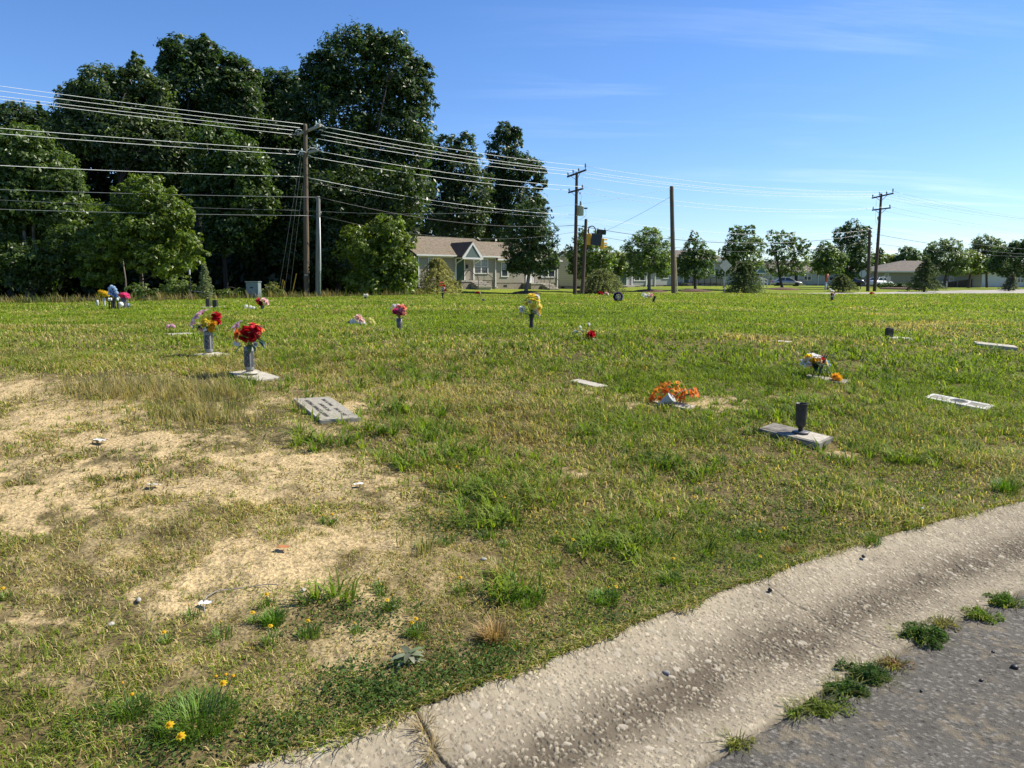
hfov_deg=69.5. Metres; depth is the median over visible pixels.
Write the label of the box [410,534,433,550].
wildflower
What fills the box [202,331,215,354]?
flower vase
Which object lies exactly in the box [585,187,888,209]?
power line
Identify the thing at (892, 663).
kerb weed
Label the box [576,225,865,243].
power line
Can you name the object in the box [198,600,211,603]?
litter scrap
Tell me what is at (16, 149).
tree
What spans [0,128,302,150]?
power line
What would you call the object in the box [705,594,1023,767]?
road
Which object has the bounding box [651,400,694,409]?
grave marker
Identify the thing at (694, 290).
mulch mound
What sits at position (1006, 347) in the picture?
grave marker
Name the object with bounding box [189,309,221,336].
bouquet
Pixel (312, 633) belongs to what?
wildflower
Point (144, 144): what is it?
power line
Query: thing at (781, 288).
mulch mound
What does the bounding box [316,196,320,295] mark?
utility pole
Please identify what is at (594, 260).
tree
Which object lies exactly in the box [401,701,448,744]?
dry weed
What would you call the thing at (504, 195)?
tree
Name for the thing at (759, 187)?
power line
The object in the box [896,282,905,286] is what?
hedge
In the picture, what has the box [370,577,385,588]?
wildflower
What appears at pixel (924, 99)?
sky
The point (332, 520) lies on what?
wildflower
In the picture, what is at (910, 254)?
tree
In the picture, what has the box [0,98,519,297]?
wood
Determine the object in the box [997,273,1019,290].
conifer
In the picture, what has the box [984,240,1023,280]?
tree
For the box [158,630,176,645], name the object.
wildflower
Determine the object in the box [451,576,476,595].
wildflower
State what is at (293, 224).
guy wire
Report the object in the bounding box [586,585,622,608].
grass tuft
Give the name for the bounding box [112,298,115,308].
flower vase
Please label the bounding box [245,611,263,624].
wildflower
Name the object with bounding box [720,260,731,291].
road sign
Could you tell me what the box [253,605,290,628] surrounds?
grass tuft
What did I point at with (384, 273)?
tree
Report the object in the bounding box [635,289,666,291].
mulch mound
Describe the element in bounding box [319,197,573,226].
power line
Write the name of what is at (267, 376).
grave marker
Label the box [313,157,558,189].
power line
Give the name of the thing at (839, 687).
kerb weed
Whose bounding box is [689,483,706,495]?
wildflower
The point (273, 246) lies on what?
tree
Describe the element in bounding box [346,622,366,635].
wildflower
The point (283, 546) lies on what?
leaf
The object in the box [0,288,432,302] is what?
edge weeds
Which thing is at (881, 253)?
tree
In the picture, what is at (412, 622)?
wildflower
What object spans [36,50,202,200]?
tree
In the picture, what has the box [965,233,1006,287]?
tree
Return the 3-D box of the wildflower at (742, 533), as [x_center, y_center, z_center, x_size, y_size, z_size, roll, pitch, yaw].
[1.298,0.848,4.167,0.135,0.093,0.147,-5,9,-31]
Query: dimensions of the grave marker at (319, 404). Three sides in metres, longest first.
0.831 x 0.332 x 0.131 m
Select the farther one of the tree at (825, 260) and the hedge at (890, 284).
the hedge at (890, 284)
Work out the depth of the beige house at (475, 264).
71.37 m
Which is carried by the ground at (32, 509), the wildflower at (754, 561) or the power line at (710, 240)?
the wildflower at (754, 561)
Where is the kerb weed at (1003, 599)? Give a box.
[979,587,1023,609]
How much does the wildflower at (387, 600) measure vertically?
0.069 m
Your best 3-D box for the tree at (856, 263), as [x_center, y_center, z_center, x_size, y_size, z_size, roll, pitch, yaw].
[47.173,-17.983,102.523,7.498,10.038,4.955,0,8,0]
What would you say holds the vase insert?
on the ground at (32, 509)
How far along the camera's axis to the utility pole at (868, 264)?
83.98 m
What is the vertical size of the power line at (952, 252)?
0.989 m
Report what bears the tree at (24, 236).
on the ground at (32, 509)
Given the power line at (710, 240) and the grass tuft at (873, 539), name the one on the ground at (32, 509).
the grass tuft at (873, 539)
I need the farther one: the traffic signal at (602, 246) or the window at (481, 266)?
the window at (481, 266)
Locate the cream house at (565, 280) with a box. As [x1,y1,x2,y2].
[558,249,588,288]
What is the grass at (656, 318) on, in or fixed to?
on the ground at (32, 509)
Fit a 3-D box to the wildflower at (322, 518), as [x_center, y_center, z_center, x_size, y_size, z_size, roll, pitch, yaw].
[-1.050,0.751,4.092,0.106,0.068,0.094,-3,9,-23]
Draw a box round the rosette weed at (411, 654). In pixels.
[391,646,425,666]
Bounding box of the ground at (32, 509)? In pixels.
[0,285,1023,767]
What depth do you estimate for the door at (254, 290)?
39.62 m
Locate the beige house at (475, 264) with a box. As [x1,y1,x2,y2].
[400,236,562,289]
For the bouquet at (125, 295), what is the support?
in the flower vase at (124, 300)
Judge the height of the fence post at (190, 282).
1.919 m
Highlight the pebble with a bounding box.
[662,670,669,675]
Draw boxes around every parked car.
[770,277,802,285]
[831,275,864,285]
[865,277,892,284]
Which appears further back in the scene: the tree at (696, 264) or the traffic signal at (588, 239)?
the tree at (696, 264)
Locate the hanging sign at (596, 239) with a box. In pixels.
[590,233,601,245]
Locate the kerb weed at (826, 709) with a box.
[783,687,859,721]
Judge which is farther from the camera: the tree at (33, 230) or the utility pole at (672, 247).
the utility pole at (672, 247)
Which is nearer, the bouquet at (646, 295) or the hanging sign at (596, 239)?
the bouquet at (646, 295)
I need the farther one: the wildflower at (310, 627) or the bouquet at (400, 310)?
the bouquet at (400, 310)
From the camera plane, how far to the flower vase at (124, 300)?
24.61 m
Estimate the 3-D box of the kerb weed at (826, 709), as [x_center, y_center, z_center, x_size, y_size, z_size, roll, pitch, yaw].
[1.180,1.202,2.776,0.303,0.058,0.264,4,9,24]
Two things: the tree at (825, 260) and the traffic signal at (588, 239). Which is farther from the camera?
the tree at (825, 260)
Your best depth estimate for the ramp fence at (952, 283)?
120.86 m
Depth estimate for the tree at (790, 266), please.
90.32 m
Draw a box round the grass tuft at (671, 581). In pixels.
[655,567,684,585]
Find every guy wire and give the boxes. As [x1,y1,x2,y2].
[279,156,300,285]
[285,164,301,284]
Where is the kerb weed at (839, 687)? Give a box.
[815,666,874,705]
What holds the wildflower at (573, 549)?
on the ground at (32, 509)
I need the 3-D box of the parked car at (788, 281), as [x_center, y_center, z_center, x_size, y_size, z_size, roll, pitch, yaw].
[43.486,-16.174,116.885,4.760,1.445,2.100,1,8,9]
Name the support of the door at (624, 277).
in the grey house at (641, 282)
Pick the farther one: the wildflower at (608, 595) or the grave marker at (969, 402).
the grave marker at (969, 402)
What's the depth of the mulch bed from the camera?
97.71 m
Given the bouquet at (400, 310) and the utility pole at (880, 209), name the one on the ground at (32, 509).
the utility pole at (880, 209)
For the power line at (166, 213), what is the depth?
43.21 m
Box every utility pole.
[292,119,326,296]
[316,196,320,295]
[567,163,586,293]
[580,219,586,293]
[670,186,675,293]
[866,230,870,291]
[872,189,893,290]
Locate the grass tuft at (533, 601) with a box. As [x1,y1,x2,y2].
[505,585,549,610]
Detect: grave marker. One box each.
[194,352,228,356]
[229,369,279,381]
[293,397,360,423]
[571,379,607,386]
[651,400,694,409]
[758,423,833,448]
[805,374,848,384]
[923,393,994,409]
[974,341,1017,350]
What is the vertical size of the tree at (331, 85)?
21.431 m
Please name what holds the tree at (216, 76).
on the ground at (32, 509)
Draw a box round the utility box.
[245,281,261,297]
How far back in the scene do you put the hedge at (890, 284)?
103.72 m
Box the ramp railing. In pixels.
[687,276,722,285]
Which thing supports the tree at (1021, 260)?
on the ground at (32, 509)
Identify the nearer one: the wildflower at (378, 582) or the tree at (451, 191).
the wildflower at (378, 582)
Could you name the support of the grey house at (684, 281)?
on the ground at (32, 509)
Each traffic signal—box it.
[586,231,591,244]
[600,238,606,249]
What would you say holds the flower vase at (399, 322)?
on the ground at (32, 509)
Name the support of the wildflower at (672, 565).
on the ground at (32, 509)
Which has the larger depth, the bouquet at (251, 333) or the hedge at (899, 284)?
the hedge at (899, 284)
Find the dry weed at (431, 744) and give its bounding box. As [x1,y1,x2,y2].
[408,724,455,766]
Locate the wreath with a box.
[613,292,622,300]
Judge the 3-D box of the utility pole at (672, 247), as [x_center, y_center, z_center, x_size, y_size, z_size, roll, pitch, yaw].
[13.732,-11.840,62.959,0.837,9.855,0.429,0,8,0]
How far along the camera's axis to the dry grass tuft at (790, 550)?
4.04 m
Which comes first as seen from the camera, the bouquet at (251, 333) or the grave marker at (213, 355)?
the bouquet at (251, 333)
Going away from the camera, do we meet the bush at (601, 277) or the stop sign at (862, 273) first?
the bush at (601, 277)
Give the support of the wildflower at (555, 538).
on the ground at (32, 509)
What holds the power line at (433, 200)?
attached to the utility pole at (305, 152)
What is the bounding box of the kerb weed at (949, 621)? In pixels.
[925,610,967,631]
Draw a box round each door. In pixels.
[247,285,256,295]
[456,259,463,279]
[620,270,626,284]
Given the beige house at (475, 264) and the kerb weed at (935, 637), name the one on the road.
the kerb weed at (935, 637)
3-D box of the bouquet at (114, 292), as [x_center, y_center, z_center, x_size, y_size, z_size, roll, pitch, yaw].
[-12.918,-2.940,23.917,0.432,0.555,0.365,0,8,0]
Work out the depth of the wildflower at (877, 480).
5.25 m
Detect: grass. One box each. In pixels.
[0,292,1023,767]
[0,329,446,556]
[182,307,1023,605]
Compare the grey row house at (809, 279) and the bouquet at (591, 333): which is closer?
the bouquet at (591, 333)
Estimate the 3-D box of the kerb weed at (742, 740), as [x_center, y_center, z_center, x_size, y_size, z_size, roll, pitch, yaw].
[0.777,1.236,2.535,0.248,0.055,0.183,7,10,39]
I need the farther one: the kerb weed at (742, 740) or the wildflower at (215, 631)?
the wildflower at (215, 631)
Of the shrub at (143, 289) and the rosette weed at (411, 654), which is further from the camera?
the shrub at (143, 289)
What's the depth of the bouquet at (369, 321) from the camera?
14.59 m
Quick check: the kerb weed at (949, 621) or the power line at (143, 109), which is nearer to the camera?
the kerb weed at (949, 621)
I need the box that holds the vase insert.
[657,388,690,406]
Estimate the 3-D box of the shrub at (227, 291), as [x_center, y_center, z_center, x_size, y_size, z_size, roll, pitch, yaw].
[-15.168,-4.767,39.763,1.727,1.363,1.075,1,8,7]
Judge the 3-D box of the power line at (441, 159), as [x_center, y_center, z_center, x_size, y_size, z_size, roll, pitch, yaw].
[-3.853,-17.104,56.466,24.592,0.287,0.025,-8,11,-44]
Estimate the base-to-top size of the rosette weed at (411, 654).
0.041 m
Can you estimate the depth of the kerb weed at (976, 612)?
3.51 m
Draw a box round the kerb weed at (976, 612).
[953,602,1009,624]
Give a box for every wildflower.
[0,587,15,601]
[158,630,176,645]
[179,603,201,621]
[204,621,234,643]
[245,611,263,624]
[257,593,279,609]
[257,624,288,647]
[293,620,321,640]
[295,619,317,638]
[317,514,328,523]
[324,513,340,527]
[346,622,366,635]
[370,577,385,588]
[372,583,389,596]
[380,594,404,610]
[380,598,395,611]
[401,620,424,639]
[403,617,433,639]
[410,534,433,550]
[433,530,453,545]
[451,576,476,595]
[471,526,490,540]
[497,537,509,546]
[540,552,563,568]
[549,531,561,544]
[564,538,584,554]
[601,586,616,602]
[610,585,623,596]
[663,557,682,570]
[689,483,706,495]
[731,526,750,541]
[748,518,767,531]
[751,555,766,566]
[773,527,789,538]
[875,475,887,484]
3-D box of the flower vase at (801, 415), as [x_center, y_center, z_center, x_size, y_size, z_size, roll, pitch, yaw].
[2.432,0.284,6.191,0.140,0.247,0.140,0,8,0]
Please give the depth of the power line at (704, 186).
70.67 m
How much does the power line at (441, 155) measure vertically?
0.275 m
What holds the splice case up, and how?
hanging from the cable coil
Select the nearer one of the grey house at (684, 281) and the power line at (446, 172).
the power line at (446, 172)
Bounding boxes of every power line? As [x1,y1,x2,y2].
[0,96,287,129]
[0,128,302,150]
[0,165,302,176]
[0,189,279,196]
[1,86,299,123]
[2,91,298,127]
[2,99,291,134]
[2,209,312,215]
[6,134,298,154]
[9,200,266,209]
[311,178,566,214]
[312,182,562,217]
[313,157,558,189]
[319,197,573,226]
[320,189,667,213]
[321,139,566,174]
[322,216,571,238]
[324,131,571,169]
[324,135,571,171]
[325,152,579,186]
[327,127,579,165]
[570,190,872,211]
[576,215,875,234]
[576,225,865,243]
[578,232,864,251]
[579,170,885,193]
[579,176,868,196]
[579,219,873,242]
[584,173,878,194]
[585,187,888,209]
[586,166,883,191]
[875,243,1020,256]
[877,234,1016,253]
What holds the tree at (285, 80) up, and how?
on the ground at (32, 509)
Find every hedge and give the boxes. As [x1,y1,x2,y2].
[877,282,897,287]
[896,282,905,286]
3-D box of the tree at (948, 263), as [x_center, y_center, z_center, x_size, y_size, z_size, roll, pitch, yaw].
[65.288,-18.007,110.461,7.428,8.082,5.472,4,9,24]
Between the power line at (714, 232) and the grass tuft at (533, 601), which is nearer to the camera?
the grass tuft at (533, 601)
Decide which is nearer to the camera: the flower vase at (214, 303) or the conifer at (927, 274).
the flower vase at (214, 303)
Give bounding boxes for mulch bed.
[879,287,913,289]
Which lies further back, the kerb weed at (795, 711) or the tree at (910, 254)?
the tree at (910, 254)
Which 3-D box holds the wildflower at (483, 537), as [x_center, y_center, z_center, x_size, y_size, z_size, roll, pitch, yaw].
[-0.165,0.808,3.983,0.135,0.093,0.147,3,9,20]
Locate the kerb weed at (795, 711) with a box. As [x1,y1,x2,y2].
[772,693,823,727]
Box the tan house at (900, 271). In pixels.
[855,261,981,286]
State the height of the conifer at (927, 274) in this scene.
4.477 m
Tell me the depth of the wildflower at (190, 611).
3.10 m
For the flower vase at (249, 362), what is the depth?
7.31 m
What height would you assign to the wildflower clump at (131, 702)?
0.119 m
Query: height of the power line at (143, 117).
0.842 m
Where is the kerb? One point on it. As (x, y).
(732, 660)
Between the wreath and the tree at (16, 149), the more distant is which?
the tree at (16, 149)
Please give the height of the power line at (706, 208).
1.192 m
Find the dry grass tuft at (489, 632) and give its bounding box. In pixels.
[467,610,518,646]
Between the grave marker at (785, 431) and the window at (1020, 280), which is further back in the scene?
the window at (1020, 280)
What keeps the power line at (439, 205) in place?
attached to the utility pole at (305, 152)
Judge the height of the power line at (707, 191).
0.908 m
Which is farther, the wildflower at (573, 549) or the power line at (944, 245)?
the power line at (944, 245)
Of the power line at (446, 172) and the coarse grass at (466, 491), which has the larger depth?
the power line at (446, 172)
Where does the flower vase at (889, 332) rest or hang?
on the ground at (32, 509)
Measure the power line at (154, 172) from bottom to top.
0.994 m
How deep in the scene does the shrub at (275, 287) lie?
42.04 m
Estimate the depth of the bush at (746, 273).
71.74 m
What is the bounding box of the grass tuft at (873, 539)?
[859,531,884,546]
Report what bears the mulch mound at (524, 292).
on the ground at (32, 509)
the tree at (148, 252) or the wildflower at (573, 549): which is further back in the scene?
the tree at (148, 252)
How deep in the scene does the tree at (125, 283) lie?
47.43 m
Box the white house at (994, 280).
[981,263,1023,286]
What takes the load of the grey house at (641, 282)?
on the ground at (32, 509)
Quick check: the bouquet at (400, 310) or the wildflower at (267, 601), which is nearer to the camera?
the wildflower at (267, 601)
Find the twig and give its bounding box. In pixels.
[203,584,277,612]
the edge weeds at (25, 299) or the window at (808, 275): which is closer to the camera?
the edge weeds at (25, 299)
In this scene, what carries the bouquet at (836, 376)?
on the grave marker at (834, 380)
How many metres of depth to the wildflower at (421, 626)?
3.05 m
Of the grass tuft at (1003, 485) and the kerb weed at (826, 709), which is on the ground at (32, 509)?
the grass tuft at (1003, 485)
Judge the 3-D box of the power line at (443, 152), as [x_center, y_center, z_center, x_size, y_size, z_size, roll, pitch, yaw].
[-3.171,-17.278,55.633,24.254,0.289,0.025,-7,11,-42]
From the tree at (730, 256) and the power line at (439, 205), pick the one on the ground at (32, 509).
the tree at (730, 256)
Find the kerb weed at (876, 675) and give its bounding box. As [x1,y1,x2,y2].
[828,650,910,691]
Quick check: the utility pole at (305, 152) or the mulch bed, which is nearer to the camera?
the utility pole at (305, 152)
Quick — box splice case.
[596,229,605,234]
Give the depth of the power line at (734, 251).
74.04 m
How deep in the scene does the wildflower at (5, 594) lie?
3.16 m
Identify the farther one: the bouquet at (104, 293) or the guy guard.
the guy guard
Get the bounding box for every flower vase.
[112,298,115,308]
[121,298,126,307]
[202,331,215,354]
[205,299,210,306]
[212,300,217,307]
[242,346,257,373]
[396,318,401,329]
[529,314,533,327]
[792,402,809,433]
[885,328,893,336]
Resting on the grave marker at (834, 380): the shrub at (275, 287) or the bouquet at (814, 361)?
the bouquet at (814, 361)
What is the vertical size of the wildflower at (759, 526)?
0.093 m
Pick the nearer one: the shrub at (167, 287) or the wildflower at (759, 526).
the wildflower at (759, 526)
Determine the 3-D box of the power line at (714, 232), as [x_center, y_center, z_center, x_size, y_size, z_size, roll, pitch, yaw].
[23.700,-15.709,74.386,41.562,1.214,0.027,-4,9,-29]
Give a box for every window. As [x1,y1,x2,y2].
[474,259,488,273]
[501,262,508,276]
[541,269,554,276]
[634,272,645,280]
[804,273,811,279]
[1017,275,1023,282]
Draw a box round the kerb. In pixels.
[236,501,1023,767]
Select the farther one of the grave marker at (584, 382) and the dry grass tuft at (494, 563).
the grave marker at (584, 382)
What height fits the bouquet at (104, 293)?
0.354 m
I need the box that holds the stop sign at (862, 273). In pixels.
[859,270,866,288]
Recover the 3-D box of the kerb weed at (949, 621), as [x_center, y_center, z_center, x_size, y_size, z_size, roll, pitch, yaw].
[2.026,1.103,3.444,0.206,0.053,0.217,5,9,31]
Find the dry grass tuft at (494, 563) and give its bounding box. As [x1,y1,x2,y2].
[483,554,513,577]
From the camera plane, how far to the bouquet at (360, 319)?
14.51 m
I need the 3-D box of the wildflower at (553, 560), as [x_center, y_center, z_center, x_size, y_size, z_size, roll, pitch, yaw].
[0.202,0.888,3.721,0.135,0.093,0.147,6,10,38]
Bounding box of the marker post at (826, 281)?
[824,274,828,289]
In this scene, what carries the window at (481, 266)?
in the beige house at (475, 264)
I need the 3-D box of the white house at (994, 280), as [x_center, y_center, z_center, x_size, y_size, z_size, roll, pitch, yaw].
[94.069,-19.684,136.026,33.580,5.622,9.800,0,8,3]
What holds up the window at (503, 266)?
in the beige house at (475, 264)
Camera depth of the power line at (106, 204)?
41.94 m
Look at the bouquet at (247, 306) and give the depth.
23.55 m
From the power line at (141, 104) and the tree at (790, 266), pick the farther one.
the tree at (790, 266)
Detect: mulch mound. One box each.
[510,291,540,293]
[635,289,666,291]
[679,289,711,291]
[767,287,799,289]
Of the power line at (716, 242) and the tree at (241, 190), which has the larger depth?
the power line at (716, 242)
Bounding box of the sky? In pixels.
[0,0,1023,264]
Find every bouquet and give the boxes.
[98,290,109,297]
[108,285,119,301]
[118,292,130,298]
[166,324,175,328]
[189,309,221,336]
[230,320,265,355]
[244,305,254,308]
[255,297,268,305]
[350,314,365,324]
[366,318,375,323]
[390,304,406,317]
[439,282,445,292]
[519,293,541,318]
[574,323,595,338]
[641,292,652,297]
[649,380,698,402]
[799,353,828,376]
[830,372,842,380]
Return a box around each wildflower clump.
[106,681,155,724]
[134,673,246,749]
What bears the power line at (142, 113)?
attached to the utility pole at (305, 152)
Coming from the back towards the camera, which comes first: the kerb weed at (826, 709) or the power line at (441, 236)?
the power line at (441, 236)
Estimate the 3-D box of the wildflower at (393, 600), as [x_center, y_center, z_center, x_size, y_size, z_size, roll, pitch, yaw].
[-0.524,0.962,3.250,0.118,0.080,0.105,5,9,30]
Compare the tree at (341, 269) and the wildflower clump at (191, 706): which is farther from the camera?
the tree at (341, 269)
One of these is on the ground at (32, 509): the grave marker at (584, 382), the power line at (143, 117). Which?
the grave marker at (584, 382)
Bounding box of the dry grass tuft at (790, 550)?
[779,543,798,552]
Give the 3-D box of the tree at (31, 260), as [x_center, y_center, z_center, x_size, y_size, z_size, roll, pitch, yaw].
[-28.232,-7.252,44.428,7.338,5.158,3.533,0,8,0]
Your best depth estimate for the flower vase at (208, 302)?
26.59 m
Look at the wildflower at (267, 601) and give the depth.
3.19 m
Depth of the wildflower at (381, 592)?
3.36 m
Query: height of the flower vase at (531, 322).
0.292 m
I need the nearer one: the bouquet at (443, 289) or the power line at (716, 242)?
the bouquet at (443, 289)
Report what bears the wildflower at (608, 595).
on the ground at (32, 509)
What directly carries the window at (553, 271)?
in the beige house at (475, 264)
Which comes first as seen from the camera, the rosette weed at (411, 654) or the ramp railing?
the rosette weed at (411, 654)
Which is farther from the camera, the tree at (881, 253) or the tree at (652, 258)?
the tree at (881, 253)
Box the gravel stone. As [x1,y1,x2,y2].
[1010,664,1018,669]
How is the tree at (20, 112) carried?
on the ground at (32, 509)
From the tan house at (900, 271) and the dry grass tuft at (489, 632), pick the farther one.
the tan house at (900, 271)
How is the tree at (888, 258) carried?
on the ground at (32, 509)
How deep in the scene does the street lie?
88.90 m
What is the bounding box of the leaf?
[276,545,289,547]
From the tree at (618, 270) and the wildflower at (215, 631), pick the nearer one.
the wildflower at (215, 631)
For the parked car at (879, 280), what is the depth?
109.88 m
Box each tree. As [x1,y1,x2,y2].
[0,99,65,163]
[0,121,100,252]
[0,188,48,296]
[0,220,99,298]
[10,187,52,298]
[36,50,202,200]
[68,173,210,299]
[105,209,127,292]
[151,31,265,253]
[181,117,285,295]
[231,65,320,230]
[235,146,329,292]
[273,15,441,248]
[289,163,427,294]
[331,213,420,295]
[417,130,498,239]
[466,120,548,241]
[498,196,562,290]
[563,225,618,290]
[602,250,630,288]
[619,226,675,288]
[670,230,718,288]
[715,224,768,290]
[761,229,811,286]
[807,240,850,288]
[831,218,875,279]
[870,253,901,266]
[871,247,884,265]
[891,245,925,261]
[921,237,975,286]
[952,249,986,287]
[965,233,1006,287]
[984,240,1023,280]
[1010,235,1023,277]
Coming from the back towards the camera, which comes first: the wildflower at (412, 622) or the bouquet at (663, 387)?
the bouquet at (663, 387)
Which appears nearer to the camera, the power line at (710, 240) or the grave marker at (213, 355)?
the grave marker at (213, 355)
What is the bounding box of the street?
[777,289,1023,293]
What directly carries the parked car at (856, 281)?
on the ground at (32, 509)
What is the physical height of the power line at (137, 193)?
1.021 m
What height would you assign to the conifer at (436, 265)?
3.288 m
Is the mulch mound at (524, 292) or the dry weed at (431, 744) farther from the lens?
the mulch mound at (524, 292)
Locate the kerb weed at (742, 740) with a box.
[706,723,760,754]
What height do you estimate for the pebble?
0.018 m
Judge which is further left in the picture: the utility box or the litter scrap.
the litter scrap
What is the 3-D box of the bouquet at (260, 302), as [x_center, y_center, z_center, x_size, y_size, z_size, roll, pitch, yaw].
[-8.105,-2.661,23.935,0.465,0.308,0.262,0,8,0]
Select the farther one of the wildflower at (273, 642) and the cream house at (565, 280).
the cream house at (565, 280)
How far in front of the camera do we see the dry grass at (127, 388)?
6.32 m
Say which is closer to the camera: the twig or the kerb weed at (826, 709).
the kerb weed at (826, 709)
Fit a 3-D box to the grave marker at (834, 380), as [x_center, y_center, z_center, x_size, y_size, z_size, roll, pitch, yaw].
[3.657,-0.006,8.577,0.474,0.120,0.222,11,16,31]
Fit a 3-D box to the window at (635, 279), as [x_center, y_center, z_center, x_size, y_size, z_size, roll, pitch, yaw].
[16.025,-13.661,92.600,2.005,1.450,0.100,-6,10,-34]
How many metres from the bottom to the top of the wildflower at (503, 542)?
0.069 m
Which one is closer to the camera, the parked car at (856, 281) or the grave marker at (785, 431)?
the grave marker at (785, 431)
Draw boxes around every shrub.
[124,282,164,296]
[157,274,199,295]
[214,286,245,296]
[261,281,284,296]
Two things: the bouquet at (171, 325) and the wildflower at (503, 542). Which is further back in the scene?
the bouquet at (171, 325)
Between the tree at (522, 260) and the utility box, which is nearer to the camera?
the utility box
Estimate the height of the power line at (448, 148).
0.267 m
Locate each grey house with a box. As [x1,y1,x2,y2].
[560,251,670,286]
[666,250,726,285]
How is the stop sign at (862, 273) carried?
on the ground at (32, 509)
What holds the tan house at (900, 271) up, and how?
on the ground at (32, 509)
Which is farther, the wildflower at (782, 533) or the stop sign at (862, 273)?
the stop sign at (862, 273)
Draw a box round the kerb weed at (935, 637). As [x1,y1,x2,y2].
[878,618,959,650]
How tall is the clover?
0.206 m
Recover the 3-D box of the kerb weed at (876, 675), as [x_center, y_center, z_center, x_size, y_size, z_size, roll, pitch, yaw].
[1.442,1.165,2.988,0.340,0.071,0.316,6,10,37]
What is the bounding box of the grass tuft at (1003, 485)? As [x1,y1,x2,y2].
[981,473,1022,494]
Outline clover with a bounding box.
[43,458,984,767]
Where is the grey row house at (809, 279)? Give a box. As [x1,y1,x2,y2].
[727,261,853,285]
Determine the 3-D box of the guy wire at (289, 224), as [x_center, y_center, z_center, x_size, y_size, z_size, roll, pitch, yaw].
[-15.104,-10.603,49.959,2.556,9.376,0.014,4,9,25]
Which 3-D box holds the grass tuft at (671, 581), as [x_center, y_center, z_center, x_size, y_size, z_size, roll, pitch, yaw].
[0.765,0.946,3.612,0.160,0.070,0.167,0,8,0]
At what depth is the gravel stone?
3.06 m
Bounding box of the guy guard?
[675,254,677,292]
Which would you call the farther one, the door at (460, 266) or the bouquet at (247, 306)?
the door at (460, 266)
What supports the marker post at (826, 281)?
on the ground at (32, 509)
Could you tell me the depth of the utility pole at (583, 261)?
64.42 m
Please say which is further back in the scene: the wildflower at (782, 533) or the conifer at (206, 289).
the conifer at (206, 289)
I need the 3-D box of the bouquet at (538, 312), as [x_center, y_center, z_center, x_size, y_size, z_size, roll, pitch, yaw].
[0.342,-1.409,13.338,0.372,0.475,0.339,-7,10,-40]
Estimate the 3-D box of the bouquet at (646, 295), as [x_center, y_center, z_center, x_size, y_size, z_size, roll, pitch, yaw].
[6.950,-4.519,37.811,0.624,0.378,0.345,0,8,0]
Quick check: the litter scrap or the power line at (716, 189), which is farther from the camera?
the power line at (716, 189)
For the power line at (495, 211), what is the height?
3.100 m
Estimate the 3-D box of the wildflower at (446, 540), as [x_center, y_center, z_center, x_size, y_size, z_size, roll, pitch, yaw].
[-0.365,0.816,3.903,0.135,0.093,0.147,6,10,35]
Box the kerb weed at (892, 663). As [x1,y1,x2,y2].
[867,648,923,672]
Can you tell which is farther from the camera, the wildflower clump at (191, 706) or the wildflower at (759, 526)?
the wildflower at (759, 526)
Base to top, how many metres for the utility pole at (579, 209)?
11.695 m
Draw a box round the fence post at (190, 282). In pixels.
[189,269,198,293]
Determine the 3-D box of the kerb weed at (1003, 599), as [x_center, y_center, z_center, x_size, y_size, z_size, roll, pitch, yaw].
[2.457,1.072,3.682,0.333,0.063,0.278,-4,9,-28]
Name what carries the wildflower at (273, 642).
on the ground at (32, 509)
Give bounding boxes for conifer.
[195,263,215,298]
[413,258,462,294]
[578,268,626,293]
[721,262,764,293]
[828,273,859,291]
[905,258,945,291]
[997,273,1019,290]

